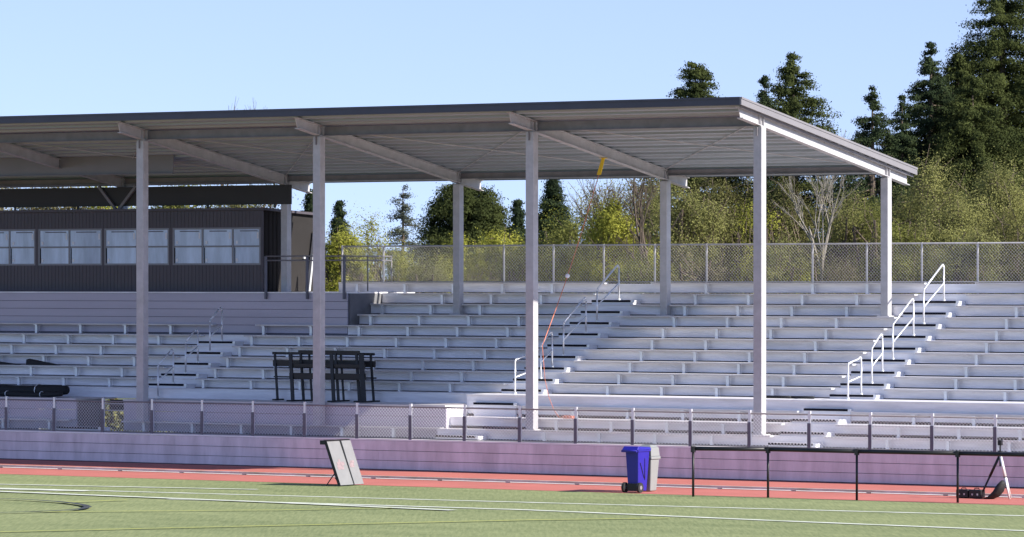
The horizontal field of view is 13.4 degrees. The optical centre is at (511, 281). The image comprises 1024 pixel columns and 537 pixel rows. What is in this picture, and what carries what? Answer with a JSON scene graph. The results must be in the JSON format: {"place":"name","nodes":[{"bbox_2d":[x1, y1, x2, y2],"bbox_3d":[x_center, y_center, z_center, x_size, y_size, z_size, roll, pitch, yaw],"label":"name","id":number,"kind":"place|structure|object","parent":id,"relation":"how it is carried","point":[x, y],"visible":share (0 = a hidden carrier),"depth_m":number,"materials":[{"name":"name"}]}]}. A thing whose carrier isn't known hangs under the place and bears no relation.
{"place":"outdoors","nodes":[
{"label":"outdoors","id":0,"kind":"place"},
{"bbox_2d":[17,398,997,504],"bbox_3d":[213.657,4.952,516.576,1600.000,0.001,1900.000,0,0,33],"label":"ground","id":1,"kind":"structure","parent":0,"point":[379,485],"depth_m":107.39,"materials":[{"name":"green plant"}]},
{"bbox_2d":[56,398,145,434],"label":"bush","id":2,"kind":"object","parent":1,"relation":"on","point":[117,420],"visible":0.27,"depth_m":134.17,"materials":[{"name":"green plant"}]},
{"bbox_2d":[325,200,350,279],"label":"conifer tree","id":3,"kind":"object","parent":1,"relation":"on","point":[338,217],"visible":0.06,"depth_m":149.85,"materials":[{"name":"green plant"}]},
{"bbox_2d":[325,223,378,291],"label":"bush","id":4,"kind":"object","parent":1,"relation":"on","point":[332,285],"visible":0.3,"depth_m":135.69,"materials":[{"name":"green plant"}]},
{"bbox_2d":[334,203,396,282],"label":"bush","id":5,"kind":"object","parent":1,"relation":"on","point":[368,242],"visible":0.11,"depth_m":138.72,"materials":[{"name":"green plant"}]},
{"bbox_2d":[376,238,424,282],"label":"bush","id":6,"kind":"object","parent":1,"relation":"on","point":[402,266],"visible":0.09,"depth_m":132.78,"materials":[{"name":"green plant"}]},
{"bbox_2d":[374,184,433,279],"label":"conifer tree","id":7,"kind":"object","parent":1,"relation":"on","point":[401,212],"visible":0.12,"depth_m":149.81,"materials":[{"name":"green plant"}]},
{"bbox_2d":[385,244,452,292],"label":"bush","id":8,"kind":"object","parent":1,"relation":"on","point":[420,277],"visible":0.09,"depth_m":132.68,"materials":[{"name":"green plant"}]},
{"bbox_2d":[387,182,511,292],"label":"broadleaf tree","id":9,"kind":"object","parent":1,"relation":"on","point":[481,209],"visible":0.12,"depth_m":157.07,"materials":[{"name":"green plant"}]},
{"bbox_2d":[425,231,486,292],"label":"bush","id":10,"kind":"object","parent":1,"relation":"on","point":[451,257],"visible":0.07,"depth_m":134.93,"materials":[{"name":"green plant"}]},
{"bbox_2d":[441,222,524,292],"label":"bush","id":11,"kind":"object","parent":1,"relation":"on","point":[491,242],"visible":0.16,"depth_m":135.80,"materials":[{"name":"green plant"}]},
{"bbox_2d":[489,198,525,292],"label":"conifer tree","id":12,"kind":"object","parent":1,"relation":"on","point":[518,214],"visible":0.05,"depth_m":147.81,"materials":[{"name":"green plant"}]},
{"bbox_2d":[0,284,1023,487],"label":"grandstand","id":13,"kind":"object","parent":1,"relation":"on","point":[244,313],"visible":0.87,"depth_m":116.96,"materials":[{"name":"metal"}]},
{"bbox_2d":[0,390,62,396],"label":"rolled tarp","id":14,"kind":"object","parent":13,"relation":"on","point":[27,394],"visible":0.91,"depth_m":122.93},
{"bbox_2d":[0,384,69,394],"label":"rolled tarp","id":15,"kind":"object","parent":13,"relation":"on","point":[64,389],"visible":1,"depth_m":123.30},
{"bbox_2d":[0,375,155,386],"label":"bleacher bench","id":16,"kind":"object","parent":13,"relation":"on","point":[64,380],"visible":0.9,"depth_m":124.78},
{"bbox_2d":[0,365,167,376],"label":"bleacher bench","id":17,"kind":"object","parent":13,"relation":"on","point":[76,370],"visible":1,"depth_m":125.26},
{"bbox_2d":[0,354,179,365],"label":"bleacher bench","id":18,"kind":"object","parent":13,"relation":"on","point":[88,358],"visible":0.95,"depth_m":125.75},
{"bbox_2d":[0,343,191,354],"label":"bleacher bench","id":19,"kind":"object","parent":13,"relation":"on","point":[56,348],"visible":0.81,"depth_m":126.45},
{"bbox_2d":[0,333,203,344],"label":"bleacher bench","id":20,"kind":"object","parent":13,"relation":"on","point":[112,335],"visible":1,"depth_m":126.97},
{"bbox_2d":[0,323,215,333],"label":"bleacher bench","id":21,"kind":"object","parent":13,"relation":"on","point":[82,324],"visible":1,"depth_m":127.64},
{"bbox_2d":[57,341,243,430],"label":"aisle stairs","id":22,"kind":"structure","parent":13,"relation":"attached to","point":[179,375],"depth_m":123.14,"materials":[{"name":"metal"}]},
{"bbox_2d":[0,185,312,291],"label":"press box","id":23,"kind":"object","parent":13,"relation":"on","point":[207,249],"visible":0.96,"depth_m":127.56,"materials":[{"name":"grey metal"}]},
{"bbox_2d":[0,229,34,264],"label":"window","id":24,"kind":"structure","parent":23,"relation":"in","point":[17,246],"depth_m":130.39,"materials":[{"name":"grey"}]},
{"bbox_2d":[38,229,101,264],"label":"window","id":25,"kind":"structure","parent":23,"relation":"in","point":[55,246],"depth_m":129.29,"materials":[{"name":"grey"}]},
{"bbox_2d":[104,228,168,264],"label":"window","id":26,"kind":"structure","parent":23,"relation":"in","point":[119,243],"depth_m":128.09,"materials":[{"name":"grey"}]},
{"bbox_2d":[173,227,260,264],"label":"window","id":27,"kind":"structure","parent":23,"relation":"in","point":[238,245],"depth_m":126.35,"materials":[{"name":"grey"}]},
{"bbox_2d":[291,222,305,290],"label":"door","id":28,"kind":"structure","parent":23,"relation":"in","point":[297,228],"depth_m":126.88,"materials":[{"name":"beige metal"}]},
{"bbox_2d":[121,420,443,436],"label":"bleacher bench","id":29,"kind":"object","parent":13,"relation":"attached to","point":[291,428],"visible":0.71,"depth_m":117.12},
{"bbox_2d":[272,352,379,401],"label":"hurdle frame","id":30,"kind":"object","parent":13,"relation":"on","point":[371,364],"visible":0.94,"depth_m":118.92,"materials":[{"name":"black metal"}]},
{"bbox_2d":[264,255,391,298],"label":"landing railing","id":31,"kind":"object","parent":13,"relation":"on","point":[307,260],"visible":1,"depth_m":123.79,"materials":[{"name":"metal"}]},
{"bbox_2d":[286,353,372,402],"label":"hurdle frame","id":32,"kind":"object","parent":13,"relation":"on","point":[332,376],"visible":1,"depth_m":117.82,"materials":[{"name":"black metal"}]},
{"bbox_2d":[298,350,360,401],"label":"hurdle frame","id":33,"kind":"object","parent":13,"relation":"on","point":[327,352],"visible":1,"depth_m":118.22,"materials":[{"name":"black metal"}]},
{"bbox_2d":[195,378,507,391],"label":"bleacher bench","id":34,"kind":"object","parent":13,"relation":"on","point":[204,380],"visible":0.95,"depth_m":119.38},
{"bbox_2d":[207,367,518,381],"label":"bleacher bench","id":35,"kind":"object","parent":13,"relation":"on","point":[215,369],"visible":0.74,"depth_m":119.32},
{"bbox_2d":[219,356,525,369],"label":"bleacher bench","id":36,"kind":"object","parent":13,"relation":"on","point":[473,361],"visible":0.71,"depth_m":119.85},
{"bbox_2d":[231,346,539,358],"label":"bleacher bench","id":37,"kind":"object","parent":13,"relation":"on","point":[384,351],"visible":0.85,"depth_m":120.82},
{"bbox_2d":[243,335,550,347],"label":"bleacher bench","id":38,"kind":"object","parent":13,"relation":"on","point":[349,337],"visible":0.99,"depth_m":121.33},
{"bbox_2d":[255,324,562,336],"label":"bleacher bench","id":39,"kind":"object","parent":13,"relation":"on","point":[360,326],"visible":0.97,"depth_m":121.85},
{"bbox_2d":[0,97,917,434],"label":"canopy roof","id":40,"kind":"structure","parent":13,"relation":"on","point":[668,143],"depth_m":117.20,"materials":[{"name":"metal"}]},
{"bbox_2d":[357,314,574,325],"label":"bleacher bench","id":41,"kind":"object","parent":13,"relation":"on","point":[420,316],"visible":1,"depth_m":121.53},
{"bbox_2d":[339,283,607,292],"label":"bleacher bench","id":42,"kind":"object","parent":13,"relation":"on","point":[406,284],"visible":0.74,"depth_m":123.43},
{"bbox_2d":[398,293,595,303],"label":"bleacher bench","id":43,"kind":"object","parent":13,"relation":"on","point":[490,294],"visible":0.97,"depth_m":122.34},
{"bbox_2d":[0,396,1023,452],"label":"front railing","id":44,"kind":"object","parent":13,"relation":"on","point":[410,419],"visible":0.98,"depth_m":112.09,"materials":[{"name":"metal"}]},
{"bbox_2d":[435,300,640,439],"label":"aisle stairs","id":45,"kind":"structure","parent":13,"relation":"on","point":[549,369],"depth_m":117.21,"materials":[{"name":"metal"}]},
{"bbox_2d":[485,429,772,444],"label":"bleacher bench","id":46,"kind":"object","parent":13,"relation":"on","point":[599,435],"visible":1,"depth_m":110.93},
{"bbox_2d":[497,417,784,433],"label":"bleacher bench","id":47,"kind":"object","parent":13,"relation":"on","point":[612,421],"visible":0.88,"depth_m":111.32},
{"bbox_2d":[514,405,800,420],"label":"bleacher bench","id":48,"kind":"object","parent":13,"relation":"on","point":[683,415],"visible":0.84,"depth_m":111.92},
{"bbox_2d":[341,242,1023,293],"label":"back fence","id":49,"kind":"object","parent":13,"relation":"on","point":[706,258],"visible":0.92,"depth_m":119.91,"materials":[{"name":"metal"}]},
{"bbox_2d":[551,384,834,396],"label":"bleacher bench","id":50,"kind":"object","parent":13,"relation":"on","point":[661,387],"visible":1,"depth_m":113.63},
{"bbox_2d":[562,372,844,386],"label":"bleacher bench","id":51,"kind":"object","parent":13,"relation":"on","point":[727,376],"visible":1,"depth_m":113.98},
{"bbox_2d":[574,360,855,374],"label":"bleacher bench","id":52,"kind":"object","parent":13,"relation":"on","point":[736,363],"visible":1,"depth_m":114.43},
{"bbox_2d":[585,349,866,362],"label":"bleacher bench","id":53,"kind":"object","parent":13,"relation":"on","point":[804,353],"visible":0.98,"depth_m":115.20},
{"bbox_2d":[596,338,875,350],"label":"bleacher bench","id":54,"kind":"object","parent":13,"relation":"on","point":[707,340],"visible":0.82,"depth_m":115.63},
{"bbox_2d":[607,327,886,338],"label":"bleacher bench","id":55,"kind":"object","parent":13,"relation":"on","point":[716,329],"visible":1,"depth_m":115.79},
{"bbox_2d":[618,315,896,327],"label":"bleacher bench","id":56,"kind":"object","parent":13,"relation":"on","point":[728,317],"visible":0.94,"depth_m":116.43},
{"bbox_2d":[669,305,880,315],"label":"bleacher bench","id":57,"kind":"object","parent":13,"relation":"on","point":[790,306],"visible":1,"depth_m":116.46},
{"bbox_2d":[640,293,917,304],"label":"bleacher bench","id":58,"kind":"object","parent":13,"relation":"on","point":[801,295],"visible":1,"depth_m":117.08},
{"bbox_2d":[651,283,926,293],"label":"bleacher bench","id":59,"kind":"object","parent":13,"relation":"on","point":[811,284],"visible":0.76,"depth_m":117.47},
{"bbox_2d":[768,301,965,446],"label":"aisle stairs","id":60,"kind":"structure","parent":13,"relation":"attached to","point":[885,361],"depth_m":111.48,"materials":[{"name":"metal"}]},
{"bbox_2d":[824,437,1023,451],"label":"bleacher bench","id":61,"kind":"object","parent":13,"relation":"on","point":[947,443],"visible":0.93,"depth_m":106.20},
{"bbox_2d":[835,424,1023,440],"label":"bleacher bench","id":62,"kind":"object","parent":13,"relation":"on","point":[959,432],"visible":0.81,"depth_m":106.55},
{"bbox_2d":[851,412,1023,425],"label":"bleacher bench","id":63,"kind":"object","parent":13,"relation":"on","point":[915,414],"visible":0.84,"depth_m":107.66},
{"bbox_2d":[883,389,1023,400],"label":"bleacher bench","id":64,"kind":"object","parent":13,"relation":"on","point":[1002,391],"visible":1,"depth_m":109.32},
{"bbox_2d":[894,376,1023,389],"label":"bleacher bench","id":65,"kind":"object","parent":13,"relation":"on","point":[955,379],"visible":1,"depth_m":109.95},
{"bbox_2d":[481,232,547,292],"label":"bush","id":66,"kind":"object","parent":1,"relation":"on","point":[517,258],"visible":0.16,"depth_m":131.70,"materials":[{"name":"green plant"}]},
{"bbox_2d":[538,179,580,279],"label":"conifer tree","id":67,"kind":"object","parent":1,"relation":"on","point":[554,191],"visible":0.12,"depth_m":149.65,"materials":[{"name":"green plant"}]},
{"bbox_2d":[538,214,613,292],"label":"broadleaf tree","id":68,"kind":"object","parent":1,"relation":"on","point":[572,231],"visible":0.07,"depth_m":133.66,"materials":[{"name":"green plant"}]},
{"bbox_2d":[538,179,628,278],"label":"broadleaf tree","id":69,"kind":"object","parent":1,"relation":"on","point":[582,209],"visible":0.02,"depth_m":138.43,"materials":[{"name":"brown plant"}]},
{"bbox_2d":[538,193,675,292],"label":"broadleaf tree","id":70,"kind":"object","parent":1,"relation":"on","point":[605,222],"visible":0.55,"depth_m":129.61,"materials":[{"name":"green plant"}]},
{"bbox_2d":[567,179,651,264],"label":"bare tree","id":71,"kind":"object","parent":1,"relation":"on","point":[609,193],"visible":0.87,"depth_m":130.50,"materials":[{"name":"brown plant"}]},
{"bbox_2d":[613,178,658,273],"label":"bare tree","id":72,"kind":"object","parent":1,"relation":"on","point":[641,238],"visible":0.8,"depth_m":129.10,"materials":[{"name":"brown plant"}]},
{"bbox_2d":[578,178,697,282],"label":"broadleaf tree","id":73,"kind":"object","parent":1,"relation":"on","point":[652,209],"visible":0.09,"depth_m":136.53,"materials":[{"name":"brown plant"}]},
{"bbox_2d":[602,240,678,293],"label":"bush","id":74,"kind":"object","parent":1,"relation":"on","point":[645,275],"visible":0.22,"depth_m":126.81,"materials":[{"name":"green plant"}]},
{"bbox_2d":[615,61,752,274],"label":"conifer tree","id":75,"kind":"object","parent":1,"relation":"on","point":[694,73],"visible":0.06,"depth_m":171.52,"materials":[{"name":"green plant"}]},
{"bbox_2d":[631,177,738,293],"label":"broadleaf tree","id":76,"kind":"object","parent":1,"relation":"on","point":[685,221],"visible":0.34,"depth_m":132.44,"materials":[{"name":"green plant"}]},
{"bbox_2d":[653,233,742,293],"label":"bush","id":77,"kind":"object","parent":1,"relation":"on","point":[715,276],"visible":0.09,"depth_m":126.59,"materials":[{"name":"green plant"}]},
{"bbox_2d":[658,177,807,293],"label":"broadleaf tree","id":78,"kind":"object","parent":1,"relation":"on","point":[724,196],"visible":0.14,"depth_m":136.46,"materials":[{"name":"green plant"}]},
{"bbox_2d":[738,74,799,267],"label":"conifer tree","id":79,"kind":"object","parent":1,"relation":"on","point":[764,99],"visible":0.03,"depth_m":169.85,"materials":[{"name":"green plant"}]},
{"bbox_2d":[719,191,821,293],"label":"broadleaf tree","id":80,"kind":"object","parent":1,"relation":"on","point":[740,259],"visible":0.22,"depth_m":130.62,"materials":[{"name":"green plant"}]},
{"bbox_2d":[700,176,852,293],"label":"broadleaf tree","id":81,"kind":"object","parent":1,"relation":"on","point":[790,202],"visible":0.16,"depth_m":136.76,"materials":[{"name":"green plant"}]},
{"bbox_2d":[740,224,826,293],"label":"bush","id":82,"kind":"object","parent":1,"relation":"on","point":[776,264],"visible":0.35,"depth_m":125.75,"materials":[{"name":"green plant"}]},
{"bbox_2d":[699,51,868,269],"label":"conifer tree","id":83,"kind":"object","parent":1,"relation":"on","point":[789,75],"visible":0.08,"depth_m":171.48,"materials":[{"name":"green plant"}]},
{"bbox_2d":[774,131,862,280],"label":"bare tree","id":84,"kind":"object","parent":1,"relation":"on","point":[830,199],"visible":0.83,"depth_m":127.72,"materials":[{"name":"grey plant"}]},
{"bbox_2d":[798,245,872,293],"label":"bush","id":85,"kind":"object","parent":1,"relation":"on","point":[830,269],"visible":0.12,"depth_m":125.75,"materials":[{"name":"green plant"}]},
{"bbox_2d":[773,179,912,293],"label":"broadleaf tree","id":86,"kind":"object","parent":1,"relation":"on","point":[841,220],"visible":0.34,"depth_m":133.60,"materials":[{"name":"green plant"}]},
{"bbox_2d":[808,85,918,293],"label":"conifer tree","id":87,"kind":"object","parent":1,"relation":"on","point":[868,125],"visible":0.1,"depth_m":165.74,"materials":[{"name":"green plant"}]},
{"bbox_2d":[826,188,910,293],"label":"broadleaf tree","id":88,"kind":"object","parent":1,"relation":"on","point":[863,228],"visible":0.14,"depth_m":132.10,"materials":[{"name":"green plant"}]},
{"bbox_2d":[845,202,937,293],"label":"bush","id":89,"kind":"object","parent":1,"relation":"on","point":[895,238],"visible":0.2,"depth_m":126.76,"materials":[{"name":"green plant"}]},
{"bbox_2d":[867,93,925,210],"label":"conifer tree","id":90,"kind":"object","parent":1,"relation":"on","point":[906,137],"visible":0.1,"depth_m":169.76,"materials":[{"name":"green plant"}]},
{"bbox_2d":[867,41,981,211],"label":"conifer tree","id":91,"kind":"object","parent":1,"relation":"on","point":[934,97],"visible":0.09,"depth_m":171.58,"materials":[{"name":"green plant"}]},
{"bbox_2d":[869,190,982,293],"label":"bush","id":92,"kind":"object","parent":1,"relation":"on","point":[938,230],"visible":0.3,"depth_m":127.54,"materials":[{"name":"green plant"}]},
{"bbox_2d":[856,141,1016,293],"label":"broadleaf tree","id":93,"kind":"object","parent":1,"relation":"on","point":[923,194],"visible":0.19,"depth_m":136.09,"materials":[{"name":"green plant"}]},
{"bbox_2d":[913,51,1008,167],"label":"conifer tree","id":94,"kind":"object","parent":1,"relation":"on","point":[961,68],"visible":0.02,"depth_m":173.76,"materials":[{"name":"green plant"}]},
{"bbox_2d":[920,217,1012,293],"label":"bush","id":95,"kind":"object","parent":1,"relation":"on","point":[976,238],"visible":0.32,"depth_m":122.90,"materials":[{"name":"green plant"}]},
{"bbox_2d":[913,75,1023,214],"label":"conifer tree","id":96,"kind":"object","parent":1,"relation":"on","point":[979,141],"visible":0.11,"depth_m":169.34,"materials":[{"name":"green plant"}]},
{"bbox_2d":[934,0,1023,178],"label":"conifer tree","id":97,"kind":"object","parent":1,"relation":"on","point":[1006,90],"visible":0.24,"depth_m":174.98,"materials":[{"name":"green plant"}]},
{"bbox_2d":[946,134,1023,241],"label":"broadleaf tree","id":98,"kind":"object","parent":1,"relation":"on","point":[1000,190],"visible":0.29,"depth_m":138.19,"materials":[{"name":"green plant"}]},
{"bbox_2d":[952,196,1023,293],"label":"bush","id":99,"kind":"object","parent":1,"relation":"on","point":[1007,237],"visible":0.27,"depth_m":126.38,"materials":[{"name":"green plant"}]},
{"bbox_2d":[0,474,1023,536],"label":"grass field","id":100,"kind":"structure","parent":0,"point":[113,516],"depth_m":92.82,"materials":[{"name":"plant"}]},
{"bbox_2d":[0,491,452,509],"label":"field line","id":101,"kind":"object","parent":100,"relation":"on","point":[231,500],"visible":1,"depth_m":97.93,"materials":[{"name":"white paint"}]},
{"bbox_2d":[0,518,630,531],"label":"yellow field line","id":102,"kind":"object","parent":100,"relation":"on","point":[318,524],"visible":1,"depth_m":88.19,"materials":[{"name":"paint"}]},
{"bbox_2d":[320,439,363,485],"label":"leaning panel","id":103,"kind":"object","parent":100,"relation":"on","point":[344,463],"visible":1,"depth_m":105.50,"materials":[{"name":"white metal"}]},
{"bbox_2d":[12,488,1023,515],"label":"field line","id":104,"kind":"object","parent":100,"relation":"on","point":[536,502],"visible":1,"depth_m":97.28,"materials":[{"name":"white paint"}]},
{"bbox_2d":[176,499,1023,530],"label":"field line","id":105,"kind":"object","parent":100,"relation":"on","point":[655,515],"visible":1,"depth_m":91.80,"materials":[{"name":"white paint"}]},
{"bbox_2d":[0,459,1023,504],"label":"running track","id":106,"kind":"structure","parent":0,"point":[577,488],"depth_m":107.58,"materials":[{"name":"rubber"}]},
{"bbox_2d":[11,467,1003,496],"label":"lane line","id":107,"kind":"object","parent":106,"relation":"on","point":[484,481],"visible":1,"depth_m":107.45,"materials":[{"name":"white paint"}]},
{"bbox_2d":[0,465,1023,497],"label":"track curb","id":108,"kind":"structure","parent":106,"relation":"on","point":[566,482],"depth_m":106.91,"materials":[{"name":"white paint"}]},
{"bbox_2d":[621,446,650,492],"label":"wheeled bin","id":109,"kind":"object","parent":106,"relation":"on","point":[637,459],"visible":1,"depth_m":101.91,"materials":[{"name":"blue plastic"}]},
{"bbox_2d":[640,445,660,490],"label":"litter bin","id":110,"kind":"object","parent":106,"relation":"on","point":[654,458],"visible":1,"depth_m":102.39,"materials":[{"name":"grey plastic"}]},
{"bbox_2d":[691,446,1023,502],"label":"barrier fence","id":111,"kind":"object","parent":106,"relation":"on","point":[856,452],"visible":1,"depth_m":98.41,"materials":[{"name":"black metal"}]},
{"bbox_2d":[980,440,1011,498],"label":"tripod","id":112,"kind":"object","parent":106,"relation":"on","point":[1000,458],"visible":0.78,"depth_m":98.94,"materials":[{"name":"white metal"}]},
{"bbox_2d":[0,0,1023,277],"label":"sky","id":113,"kind":"structure","parent":0,"point":[58,57],"materials":[{"name":"blue"}]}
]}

